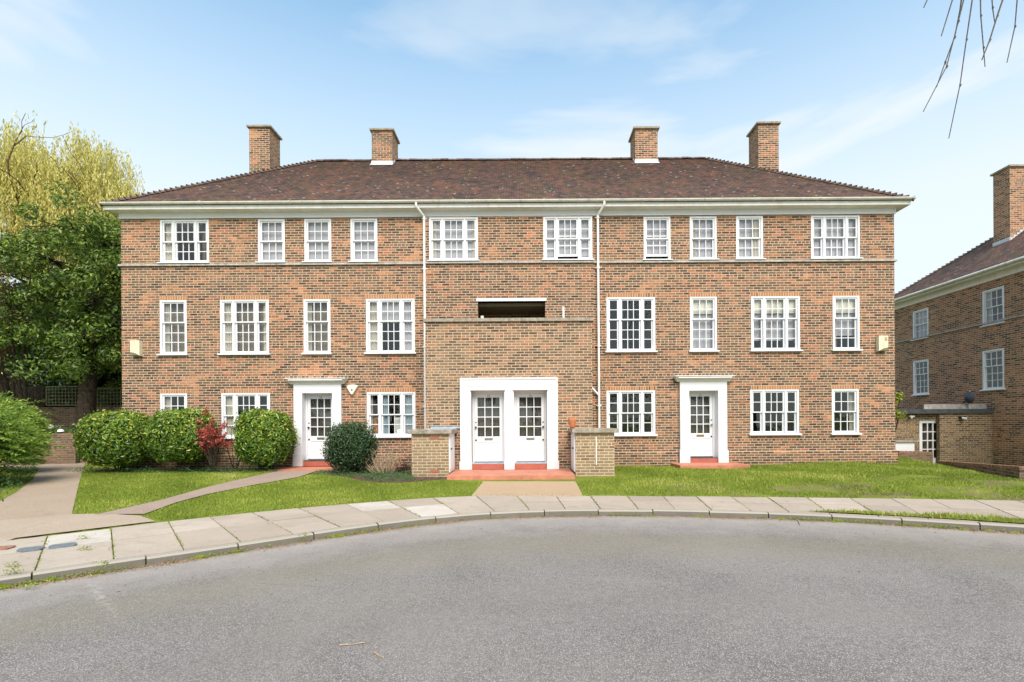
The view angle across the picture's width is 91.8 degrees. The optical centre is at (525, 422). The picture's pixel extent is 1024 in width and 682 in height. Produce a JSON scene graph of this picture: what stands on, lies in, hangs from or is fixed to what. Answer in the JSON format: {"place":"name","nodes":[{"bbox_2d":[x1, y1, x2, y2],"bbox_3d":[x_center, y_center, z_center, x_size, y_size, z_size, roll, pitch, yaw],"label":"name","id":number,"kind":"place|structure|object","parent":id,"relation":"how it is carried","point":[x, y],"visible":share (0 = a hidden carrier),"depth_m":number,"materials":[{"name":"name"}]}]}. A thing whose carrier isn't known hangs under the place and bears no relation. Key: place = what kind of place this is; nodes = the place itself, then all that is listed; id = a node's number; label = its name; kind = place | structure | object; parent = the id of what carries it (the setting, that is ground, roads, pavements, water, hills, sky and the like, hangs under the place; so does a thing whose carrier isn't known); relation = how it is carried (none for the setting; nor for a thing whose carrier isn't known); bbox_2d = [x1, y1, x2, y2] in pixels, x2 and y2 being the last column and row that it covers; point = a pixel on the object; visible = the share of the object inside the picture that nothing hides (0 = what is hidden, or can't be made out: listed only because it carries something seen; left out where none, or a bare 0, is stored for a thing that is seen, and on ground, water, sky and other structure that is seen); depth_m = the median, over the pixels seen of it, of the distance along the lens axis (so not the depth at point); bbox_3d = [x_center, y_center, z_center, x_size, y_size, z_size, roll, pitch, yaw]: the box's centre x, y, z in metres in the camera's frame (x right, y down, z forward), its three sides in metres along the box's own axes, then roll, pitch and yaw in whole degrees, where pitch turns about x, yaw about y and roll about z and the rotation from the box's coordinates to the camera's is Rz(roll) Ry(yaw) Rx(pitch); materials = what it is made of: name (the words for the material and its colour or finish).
{"place":"outdoors","nodes":[
{"label":"outdoors","id":0,"kind":"place"},
{"bbox_2d":[0,463,84,519],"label":"side path","id":1,"kind":"structure","parent":0,"point":[49,490],"depth_m":9.88,"materials":[{"name":"beige concrete"}]},
{"bbox_2d":[0,514,153,540],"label":"forecourt","id":2,"kind":"structure","parent":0,"point":[10,529],"depth_m":7.42,"materials":[{"name":"concrete"}]},
{"bbox_2d":[99,471,314,513],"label":"garden path","id":3,"kind":"structure","parent":0,"point":[239,483],"depth_m":10.64,"materials":[{"name":"beige concrete"}]},
{"bbox_2d":[73,469,482,520],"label":"grass","id":4,"kind":"structure","parent":0,"point":[202,482],"depth_m":10.56,"materials":[{"name":"green plant"}]},
{"bbox_2d":[0,516,1023,681],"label":"road","id":5,"kind":"structure","parent":0,"point":[518,599],"depth_m":4.26,"materials":[{"name":"grey asphalt"}]},
{"bbox_2d":[339,642,364,645],"bbox_3d":[-1.250,1.600,3.586,0.177,0.015,0.014,0,0,-13],"label":"stick","id":6,"kind":"object","parent":5,"relation":"on","point":[351,644],"visible":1,"depth_m":3.58,"materials":[{"name":"beige wood"}]},
{"bbox_2d":[0,509,1023,584],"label":"kerb","id":7,"kind":"structure","parent":5,"relation":"on","point":[127,562],"depth_m":7.34,"materials":[{"name":"concrete"}]},
{"bbox_2d":[0,493,1023,588],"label":"weeds","id":8,"kind":"object","parent":5,"relation":"on","point":[104,563],"visible":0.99,"depth_m":6.93,"materials":[{"name":"green plant"}]},
{"bbox_2d":[2,515,1023,591],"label":"leaf litter","id":9,"kind":"object","parent":5,"relation":"on","point":[192,559],"visible":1,"depth_m":7.13,"materials":[{"name":"plant"}]},
{"bbox_2d":[11,483,1014,669],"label":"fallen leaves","id":10,"kind":"object","parent":5,"relation":"on","point":[594,559],"visible":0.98,"depth_m":6.38,"materials":[{"name":"brown plant"}]},
{"bbox_2d":[0,495,1023,575],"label":"pavement","id":11,"kind":"structure","parent":0,"point":[144,539],"depth_m":8.05,"materials":[{"name":"beige concrete"}]},
{"bbox_2d":[0,545,15,550],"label":"access cover","id":12,"kind":"object","parent":11,"relation":"on","point":[7,547],"visible":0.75,"depth_m":6.01,"materials":[{"name":"metal"}]},
{"bbox_2d":[16,546,44,552],"bbox_3d":[-5.951,1.530,5.969,0.236,0.038,0.200,0,0,-35],"label":"access cover","id":13,"kind":"object","parent":11,"relation":"on","point":[30,549],"visible":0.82,"depth_m":5.95,"materials":[{"name":"metal"}]},
{"bbox_2d":[49,542,76,548],"bbox_3d":[-5.717,1.529,6.132,0.256,0.038,0.200,0,0,-41],"label":"access cover","id":14,"kind":"object","parent":11,"relation":"on","point":[63,545],"visible":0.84,"depth_m":6.09,"materials":[{"name":"metal"}]},
{"bbox_2d":[0,429,1023,589],"bbox_3d":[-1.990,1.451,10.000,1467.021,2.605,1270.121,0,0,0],"label":"ground","id":15,"kind":"structure","parent":0,"point":[929,488],"depth_m":10.21,"materials":[{"name":"green plant"}]},
{"bbox_2d":[0,266,33,407],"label":"tree","id":16,"kind":"object","parent":15,"relation":"on","point":[4,385],"visible":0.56,"depth_m":18.54,"materials":[{"name":"green plant"}]},
{"bbox_2d":[0,457,39,500],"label":"ground cover","id":17,"kind":"object","parent":15,"relation":"on","point":[14,468],"visible":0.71,"depth_m":12.33,"materials":[{"name":"green plant"}]},
{"bbox_2d":[2,451,44,464],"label":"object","id":18,"kind":"structure","parent":15,"relation":"on","point":[31,460],"depth_m":16.86,"materials":[{"name":"plant"}]},
{"bbox_2d":[5,366,52,409],"bbox_3d":[-21.436,-0.860,20.341,3.109,2.909,1.741,0,0,0],"label":"shrub","id":19,"kind":"object","parent":15,"relation":"on","point":[33,399],"visible":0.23,"depth_m":20.54,"materials":[{"name":"green plant"}]},
{"bbox_2d":[0,390,60,442],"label":"juniper bush","id":20,"kind":"object","parent":15,"relation":"on","point":[41,420],"visible":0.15,"depth_m":13.94,"materials":[{"name":"green plant"}]},
{"bbox_2d":[0,398,64,465],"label":"juniper bush","id":21,"kind":"object","parent":15,"relation":"on","point":[21,442],"visible":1,"depth_m":11.45,"materials":[{"name":"green plant"}]},
{"bbox_2d":[0,178,121,432],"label":"evergreen tree","id":22,"kind":"object","parent":15,"relation":"on","point":[84,335],"visible":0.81,"depth_m":18.21,"materials":[{"name":"green plant"}]},
{"bbox_2d":[0,264,121,406],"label":"yew tree","id":23,"kind":"object","parent":15,"relation":"on","point":[104,378],"visible":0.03,"depth_m":22.26,"materials":[{"name":"green plant"}]},
{"bbox_2d":[43,433,79,463],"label":"retaining wall","id":24,"kind":"structure","parent":15,"relation":"on","point":[65,440],"depth_m":17.25,"materials":[{"name":"brick"}]},
{"bbox_2d":[55,424,77,432],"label":"fern plant","id":25,"kind":"object","parent":15,"relation":"on","point":[67,430],"visible":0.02,"depth_m":18.31,"materials":[{"name":"green plant"}]},
{"bbox_2d":[0,110,145,294],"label":"willow tree","id":26,"kind":"object","parent":15,"relation":"on","point":[21,180],"visible":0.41,"depth_m":25.51,"materials":[{"name":"yellow plant"}]},
{"bbox_2d":[29,407,121,428],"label":"boundary wall","id":27,"kind":"structure","parent":15,"relation":"on","point":[64,417],"depth_m":21.00,"materials":[{"name":"brick"}]},
{"bbox_2d":[0,386,44,406],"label":"fence panel","id":28,"kind":"object","parent":27,"relation":"on","point":[41,389],"visible":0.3,"depth_m":21.04,"materials":[{"name":"black wood"}]},
{"bbox_2d":[46,386,78,405],"bbox_3d":[-19.558,-1.136,21.070,1.600,0.830,0.040,0,0,0],"label":"trellis panel","id":29,"kind":"object","parent":27,"relation":"on","point":[59,395],"visible":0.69,"depth_m":21.05,"materials":[{"name":"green wood"}]},
{"bbox_2d":[96,388,121,406],"bbox_3d":[-17.457,-1.035,21.070,1.700,0.900,0.040,0,0,0],"label":"trellis panel","id":30,"kind":"object","parent":27,"relation":"on","point":[110,395],"visible":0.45,"depth_m":21.05,"materials":[{"name":"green wood"}]},
{"bbox_2d":[96,374,121,406],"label":"hazel shrub","id":31,"kind":"object","parent":15,"relation":"on","point":[112,385],"visible":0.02,"depth_m":22.23,"materials":[{"name":"green plant"}]},
{"bbox_2d":[138,406,219,465],"bbox_3d":[-9.739,0.371,14.110,1.863,1.692,1.578,0,0,0],"label":"laurel bush","id":32,"kind":"object","parent":15,"relation":"on","point":[170,435],"visible":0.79,"depth_m":13.58,"materials":[{"name":"green plant"}]},
{"bbox_2d":[93,468,273,471],"bbox_3d":[-10.391,1.399,14.715,6.800,0.002,1.573,0,0,0],"label":"flower bed","id":33,"kind":"object","parent":15,"relation":"on","point":[256,469],"visible":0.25,"depth_m":14.61,"materials":[{"name":"soil"}]},
{"bbox_2d":[66,465,278,473],"bbox_3d":[-10.171,1.324,14.252,6.068,0.217,2.457,0,0,-14],"label":"ground cover","id":34,"kind":"object","parent":33,"relation":"on","point":[191,470],"visible":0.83,"depth_m":14.15,"materials":[{"name":"green plant"}]},
{"bbox_2d":[70,407,157,470],"bbox_3d":[-11.592,0.464,14.104,1.993,1.784,1.615,0,0,0],"label":"laurel bush","id":35,"kind":"object","parent":34,"relation":"on","point":[106,438],"visible":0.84,"depth_m":13.60,"materials":[{"name":"green plant"}]},
{"bbox_2d":[231,407,299,468],"bbox_3d":[-7.398,0.421,14.094,1.704,1.768,1.384,0,0,0],"label":"laurel bush","id":36,"kind":"object","parent":34,"relation":"on","point":[266,436],"visible":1,"depth_m":13.67,"materials":[{"name":"green plant"}]},
{"bbox_2d":[195,407,233,465],"bbox_3d":[-8.562,0.382,13.617,0.910,1.623,0.828,0,0,26],"label":"photinia shrub","id":37,"kind":"object","parent":15,"relation":"on","point":[218,438],"visible":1,"depth_m":13.47,"materials":[{"name":"red plant"}]},
{"bbox_2d":[312,467,446,482],"bbox_3d":[-3.861,1.397,13.424,3.941,0.085,3.352,0,0,0],"label":"flower bed","id":38,"kind":"object","parent":15,"relation":"on","point":[355,476],"visible":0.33,"depth_m":12.62,"materials":[{"name":"soil"}]},
{"bbox_2d":[314,469,360,476],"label":"ground cover","id":39,"kind":"object","parent":38,"relation":"on","point":[329,472],"visible":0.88,"depth_m":13.08,"materials":[{"name":"green plant"}]},
{"bbox_2d":[320,419,380,473],"bbox_3d":[-4.748,0.696,13.534,1.628,1.656,1.355,0,0,0],"label":"camellia bush","id":40,"kind":"object","parent":38,"relation":"on","point":[351,446],"visible":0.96,"depth_m":13.19,"materials":[{"name":"green plant"}]},
{"bbox_2d":[363,445,410,472],"bbox_3d":[-3.773,1.042,13.299,1.081,0.968,1.088,0,0,-32],"label":"bare shrub","id":41,"kind":"object","parent":38,"relation":"on","point":[387,468],"visible":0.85,"depth_m":13.32,"materials":[{"name":"beige plant"}]},
{"bbox_2d":[359,468,415,481],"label":"ground cover","id":42,"kind":"object","parent":38,"relation":"on","point":[394,473],"visible":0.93,"depth_m":12.61,"materials":[{"name":"green plant"}]},
{"bbox_2d":[391,459,411,472],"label":"shrub","id":43,"kind":"object","parent":38,"relation":"on","point":[403,467],"visible":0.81,"depth_m":13.45,"materials":[{"name":"green plant"}]},
{"bbox_2d":[407,427,459,476],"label":"bin store","id":44,"kind":"structure","parent":15,"relation":"on","point":[433,452],"depth_m":12.77,"materials":[{"name":"brick"}]},
{"bbox_2d":[449,433,454,472],"bbox_3d":[-1.940,0.793,13.254,0.075,1.000,0.888,0,0,0],"label":"side door","id":45,"kind":"structure","parent":44,"relation":"in","point":[451,436],"depth_m":13.13,"materials":[{"name":"white paint"}]},
{"bbox_2d":[98,121,916,479],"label":"apartment building","id":46,"kind":"structure","parent":15,"relation":"on","point":[648,303],"depth_m":15.00,"materials":[{"name":"brick"}]},
{"bbox_2d":[156,296,188,355],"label":"window","id":47,"kind":"structure","parent":46,"relation":"in","point":[173,309],"depth_m":15.06,"materials":[{"name":"white paint"}]},
{"bbox_2d":[159,390,187,411],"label":"window","id":48,"kind":"structure","parent":46,"relation":"in","point":[165,399],"depth_m":15.01,"materials":[{"name":"white paint"}]},
{"bbox_2d":[157,220,210,263],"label":"window","id":49,"kind":"structure","parent":46,"relation":"in","point":[169,251],"depth_m":15.02,"materials":[{"name":"white paint"}]},
{"bbox_2d":[221,430,239,467],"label":"climbing plant","id":50,"kind":"object","parent":46,"relation":"attached to","point":[228,452],"visible":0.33,"depth_m":14.59,"materials":[{"name":"green plant"}]},
{"bbox_2d":[217,296,270,354],"bbox_3d":[-8.492,-2.938,15.060,1.570,1.788,0.290,0,0,0],"label":"window","id":51,"kind":"structure","parent":46,"relation":"in","point":[244,320],"depth_m":15.06,"materials":[{"name":"white paint"}]},
{"bbox_2d":[220,389,270,438],"bbox_3d":[-8.452,-0.263,15.029,1.570,1.498,0.228,0,0,0],"label":"window","id":52,"kind":"structure","parent":46,"relation":"in","point":[229,397],"depth_m":15.02,"materials":[{"name":"white paint"}]},
{"bbox_2d":[255,219,286,262],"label":"window","id":53,"kind":"structure","parent":46,"relation":"in","point":[271,232],"depth_m":15.08,"materials":[{"name":"white paint"}]},
{"bbox_2d":[301,295,331,354],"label":"window","id":54,"kind":"structure","parent":46,"relation":"in","point":[317,333],"depth_m":15.06,"materials":[{"name":"white paint"}]},
{"bbox_2d":[302,219,332,262],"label":"window","id":55,"kind":"structure","parent":46,"relation":"in","point":[317,232],"depth_m":15.06,"materials":[{"name":"white paint"}]},
{"bbox_2d":[307,396,331,459],"bbox_3d":[-6.255,0.154,15.195,0.806,1.955,0.170,0,0,0],"label":"door","id":56,"kind":"structure","parent":46,"relation":"in","point":[321,408],"depth_m":15.18,"materials":[{"name":"white paint"}]},
{"bbox_2d":[348,219,378,262],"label":"window","id":57,"kind":"structure","parent":46,"relation":"in","point":[363,232],"depth_m":15.12,"materials":[{"name":"white paint"}]},
{"bbox_2d":[364,295,416,353],"bbox_3d":[-4.081,-2.967,15.029,1.570,1.788,0.227,0,0,0],"label":"window","id":58,"kind":"structure","parent":46,"relation":"in","point":[380,309],"depth_m":15.06,"materials":[{"name":"white paint"}]},
{"bbox_2d":[366,388,415,437],"bbox_3d":[-4.057,-0.292,15.157,1.570,1.498,0.485,0,0,0],"label":"window","id":59,"kind":"structure","parent":46,"relation":"in","point":[407,420],"depth_m":15.02,"materials":[{"name":"white paint"}]},
{"bbox_2d":[427,217,479,261],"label":"window","id":60,"kind":"structure","parent":46,"relation":"in","point":[450,238],"depth_m":15.01,"materials":[{"name":"white paint"}]},
{"bbox_2d":[474,394,502,461],"bbox_3d":[-1.036,0.152,14.025,0.802,1.920,0.170,0,0,0],"label":"door","id":61,"kind":"structure","parent":46,"relation":"in","point":[488,408],"depth_m":14.01,"materials":[{"name":"white paint"}]},
{"bbox_2d":[516,394,544,461],"bbox_3d":[0.144,0.144,14.025,0.800,1.920,0.170,0,0,0],"label":"door","id":62,"kind":"structure","parent":46,"relation":"in","point":[529,407],"depth_m":14.01,"materials":[{"name":"white paint"}]},
{"bbox_2d":[542,216,593,260],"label":"window","id":63,"kind":"structure","parent":46,"relation":"in","point":[562,236],"depth_m":15.01,"materials":[{"name":"white paint"}]},
{"bbox_2d":[605,293,657,352],"bbox_3d":[3.193,-3.015,15.017,1.570,1.788,0.205,0,0,0],"label":"window","id":64,"kind":"structure","parent":46,"relation":"in","point":[619,297],"depth_m":15.02,"materials":[{"name":"white paint"}]},
{"bbox_2d":[605,386,657,435],"bbox_3d":[3.193,-0.340,15.017,1.570,1.498,0.205,0,0,0],"label":"window","id":65,"kind":"structure","parent":46,"relation":"in","point":[645,389],"depth_m":15.00,"materials":[{"name":"white paint"}]},
{"bbox_2d":[642,217,672,260],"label":"window","id":66,"kind":"structure","parent":46,"relation":"in","point":[657,243],"depth_m":15.06,"materials":[{"name":"white paint"}]},
{"bbox_2d":[689,393,712,456],"bbox_3d":[5.348,0.072,15.195,0.764,1.945,0.170,0,0,0],"label":"door","id":67,"kind":"structure","parent":46,"relation":"in","point":[700,418],"depth_m":15.18,"materials":[{"name":"white paint"}]},
{"bbox_2d":[688,216,718,259],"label":"window","id":68,"kind":"structure","parent":46,"relation":"in","point":[703,229],"depth_m":15.06,"materials":[{"name":"white paint"}]},
{"bbox_2d":[689,293,719,351],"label":"window","id":69,"kind":"structure","parent":46,"relation":"in","point":[703,306],"depth_m":15.07,"materials":[{"name":"white paint"}]},
{"bbox_2d":[735,216,765,259],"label":"window","id":70,"kind":"structure","parent":46,"relation":"in","point":[749,229],"depth_m":15.08,"materials":[{"name":"white paint"}]},
{"bbox_2d":[749,385,801,434],"bbox_3d":[7.539,-0.369,15.017,1.570,1.498,0.205,0,0,0],"label":"window","id":71,"kind":"structure","parent":46,"relation":"in","point":[762,390],"depth_m":15.01,"materials":[{"name":"white paint"}]},
{"bbox_2d":[750,292,802,351],"bbox_3d":[7.564,-3.044,15.046,1.570,1.788,0.263,0,0,0],"label":"window","id":72,"kind":"structure","parent":46,"relation":"in","point":[775,316],"depth_m":15.06,"materials":[{"name":"white paint"}]},
{"bbox_2d":[810,215,862,259],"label":"window","id":73,"kind":"structure","parent":46,"relation":"in","point":[832,237],"depth_m":15.06,"materials":[{"name":"white paint"}]},
{"bbox_2d":[830,385,861,434],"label":"window","id":74,"kind":"structure","parent":46,"relation":"in","point":[853,390],"depth_m":15.02,"materials":[{"name":"white paint"}]},
{"bbox_2d":[831,292,862,350],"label":"window","id":75,"kind":"structure","parent":46,"relation":"in","point":[845,304],"depth_m":15.06,"materials":[{"name":"white paint"}]},
{"bbox_2d":[568,428,617,475],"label":"bin store","id":76,"kind":"structure","parent":15,"relation":"on","point":[592,451],"depth_m":12.77,"materials":[{"name":"brick"}]},
{"bbox_2d":[568,418,576,428],"bbox_3d":[1.227,0.021,12.950,0.224,0.268,0.224,0,0,0],"label":"flower pot","id":77,"kind":"object","parent":76,"relation":"on","point":[572,422],"visible":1,"depth_m":12.88,"materials":[{"name":"ceramic"}]},
{"bbox_2d":[571,433,574,471],"bbox_3d":[1.253,0.772,13.254,0.075,1.000,0.888,0,0,0],"label":"side door","id":78,"kind":"structure","parent":76,"relation":"in","point":[572,434],"depth_m":13.00,"materials":[{"name":"white paint"}]},
{"bbox_2d":[895,392,907,432],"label":"mahonia shrub","id":79,"kind":"object","parent":15,"relation":"on","point":[898,411],"visible":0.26,"depth_m":16.04,"materials":[{"name":"green plant"}]},
{"bbox_2d":[895,440,919,450],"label":"planter wall","id":80,"kind":"structure","parent":15,"relation":"on","point":[904,445],"depth_m":18.30,"materials":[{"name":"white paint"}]},
{"bbox_2d":[898,451,932,462],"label":"garden wall","id":81,"kind":"structure","parent":15,"relation":"on","point":[922,455],"depth_m":17.40,"materials":[{"name":"brick"}]},
{"bbox_2d":[895,164,1023,465],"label":"neighbouring house","id":82,"kind":"structure","parent":15,"relation":"on","point":[959,352],"depth_m":19.41,"materials":[{"name":"red brick"}]},
{"bbox_2d":[911,308,928,340],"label":"window","id":83,"kind":"structure","parent":82,"relation":"in","point":[920,317],"depth_m":22.15,"materials":[{"name":"white paint"}]},
{"bbox_2d":[911,359,929,395],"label":"window","id":84,"kind":"structure","parent":82,"relation":"in","point":[915,368],"depth_m":22.16,"materials":[{"name":"white paint"}]},
{"bbox_2d":[919,420,936,463],"bbox_3d":[15.424,0.973,19.000,0.845,2.150,0.200,0,0,0],"label":"door","id":85,"kind":"structure","parent":82,"relation":"in","point":[927,428],"depth_m":19.10,"materials":[{"name":"white paint"}]},
{"bbox_2d":[979,286,1005,327],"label":"window","id":86,"kind":"structure","parent":82,"relation":"in","point":[987,306],"depth_m":18.87,"materials":[{"name":"white paint"}]},
{"bbox_2d":[979,348,1005,390],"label":"window","id":87,"kind":"structure","parent":82,"relation":"in","point":[984,353],"depth_m":18.78,"materials":[{"name":"white paint"}]},
{"bbox_2d":[923,0,1017,138],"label":"bare tree","id":88,"kind":"object","parent":15,"relation":"on","point":[958,21],"visible":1,"depth_m":6.10,"materials":[{"name":"brown plant"}]},
{"bbox_2d":[937,461,1023,479],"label":"garden wall","id":89,"kind":"structure","parent":15,"relation":"on","point":[1012,471],"depth_m":12.46,"materials":[{"name":"brick"}]},
{"bbox_2d":[0,0,1023,292],"label":"sky","id":90,"kind":"structure","parent":0,"point":[177,85],"materials":[{"name":"blue"}]},
{"bbox_2d":[472,481,582,496],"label":"front path","id":91,"kind":"structure","parent":0,"point":[546,488],"depth_m":10.97,"materials":[{"name":"beige concrete"}]},
{"bbox_2d":[576,456,1023,500],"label":"grass","id":92,"kind":"structure","parent":0,"point":[887,469],"depth_m":11.52,"materials":[{"name":"green plant"}]},
{"bbox_2d":[795,508,1023,522],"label":"verge","id":93,"kind":"structure","parent":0,"point":[931,516],"depth_m":7.57,"materials":[{"name":"green plant"}]}
]}

